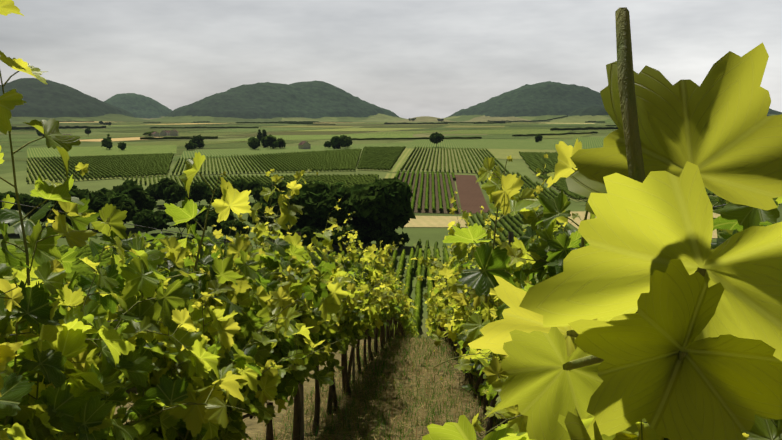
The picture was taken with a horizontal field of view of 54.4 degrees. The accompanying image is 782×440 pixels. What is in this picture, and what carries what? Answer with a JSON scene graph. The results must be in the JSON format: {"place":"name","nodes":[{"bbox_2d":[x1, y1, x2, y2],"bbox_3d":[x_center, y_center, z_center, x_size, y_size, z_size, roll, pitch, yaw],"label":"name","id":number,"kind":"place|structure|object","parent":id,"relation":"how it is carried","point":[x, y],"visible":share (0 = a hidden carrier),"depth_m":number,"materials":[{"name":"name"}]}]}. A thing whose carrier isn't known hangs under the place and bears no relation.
{"place":"outdoors","nodes":[
{"label":"outdoors","id":0,"kind":"place"},
{"bbox_2d":[0,201,727,420],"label":"trellis wires","id":1,"kind":"object","parent":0,"point":[168,231],"visible":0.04,"depth_m":2.51,"materials":[{"name":"grey metal"}]},
{"bbox_2d":[0,113,781,439],"bbox_3d":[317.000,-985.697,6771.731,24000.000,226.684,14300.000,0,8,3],"label":"ground","id":2,"kind":"structure","parent":0,"point":[432,235],"depth_m":283.88,"materials":[{"name":"green plant"}]},
{"bbox_2d":[62,129,310,148],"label":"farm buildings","id":3,"kind":"structure","parent":2,"relation":"on","point":[301,145],"depth_m":1050.23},
{"bbox_2d":[6,124,438,249],"bbox_3d":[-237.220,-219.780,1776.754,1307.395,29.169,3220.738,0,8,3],"label":"tree trunks","id":4,"kind":"object","parent":2,"relation":"on","point":[206,226],"visible":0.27,"depth_m":209.28,"materials":[{"name":"brown plant"}]},
{"bbox_2d":[0,118,542,248],"bbox_3d":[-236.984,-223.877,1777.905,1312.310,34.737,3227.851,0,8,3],"label":"trees","id":5,"kind":"object","parent":4,"relation":"attached to","point":[382,209],"visible":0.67,"depth_m":185.54,"materials":[{"name":"green plant"}]},
{"bbox_2d":[0,119,616,160],"bbox_3d":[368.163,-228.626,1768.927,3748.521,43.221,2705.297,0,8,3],"label":"farmland","id":6,"kind":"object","parent":2,"relation":"on","point":[484,142],"visible":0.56,"depth_m":815.32,"materials":[{"name":"green plant"}]},
{"bbox_2d":[0,115,723,399],"bbox_3d":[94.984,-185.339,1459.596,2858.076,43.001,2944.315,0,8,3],"label":"vineyard rows","id":7,"kind":"object","parent":2,"relation":"on","point":[371,158],"visible":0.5,"depth_m":404.01,"materials":[{"name":"green plant"}]},
{"bbox_2d":[243,330,500,439],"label":"aisle grass","id":8,"kind":"structure","parent":2,"relation":"on","point":[430,346],"depth_m":9.99,"materials":[{"name":"plant"}]},
{"bbox_2d":[243,318,505,439],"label":"vine trunks","id":9,"kind":"object","parent":2,"relation":"on","point":[346,383],"visible":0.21,"depth_m":10.00,"materials":[{"name":"brown wood"}]},
{"bbox_2d":[192,154,573,422],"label":"vine leaves","id":10,"kind":"object","parent":2,"relation":"on","point":[334,308],"visible":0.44,"depth_m":5.89,"materials":[{"name":"green plant"}]},
{"bbox_2d":[59,121,719,237],"bbox_3d":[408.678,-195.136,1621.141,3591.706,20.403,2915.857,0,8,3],"label":"straw field","id":11,"kind":"structure","parent":2,"relation":"on","point":[431,221],"depth_m":238.84,"materials":[{"name":"beige plant"}]},
{"bbox_2d":[0,0,781,439],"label":"vine leaves","id":12,"kind":"object","parent":2,"relation":"on","point":[648,250],"visible":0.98,"depth_m":0.53,"materials":[{"name":"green plant"}]},
{"bbox_2d":[0,7,781,439],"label":"vine shoots","id":13,"kind":"object","parent":2,"relation":"on","point":[628,105],"visible":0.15,"depth_m":1.55,"materials":[{"name":"green plant"}]},
{"bbox_2d":[0,120,781,288],"bbox_3d":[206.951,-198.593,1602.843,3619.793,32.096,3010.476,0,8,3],"label":"field grass","id":14,"kind":"structure","parent":2,"relation":"on","point":[496,153],"depth_m":479.47,"materials":[{"name":"green plant"}]},
{"bbox_2d":[296,232,513,439],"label":"trellis posts","id":15,"kind":"object","parent":2,"relation":"on","point":[301,387],"visible":0.02,"depth_m":6.78,"materials":[{"name":"brown wood"}]},
{"bbox_2d":[371,243,459,337],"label":"vine leaves","id":16,"kind":"object","parent":2,"relation":"on","point":[407,321],"visible":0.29,"depth_m":19.45,"materials":[{"name":"green plant"}]},
{"bbox_2d":[0,78,781,118],"bbox_3d":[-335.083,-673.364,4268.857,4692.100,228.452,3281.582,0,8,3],"label":"hills","id":17,"kind":"structure","parent":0,"point":[315,99],"depth_m":3853.43,"materials":[{"name":"green plant"}]},
{"bbox_2d":[0,0,781,118],"label":"sky","id":18,"kind":"structure","parent":0,"point":[408,59],"materials":[{"name":"grey"}]},
{"bbox_2d":[398,173,488,213],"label":"field soil","id":19,"kind":"structure","parent":0,"point":[471,197],"depth_m":305.03,"materials":[{"name":"brown soil"}]}
]}

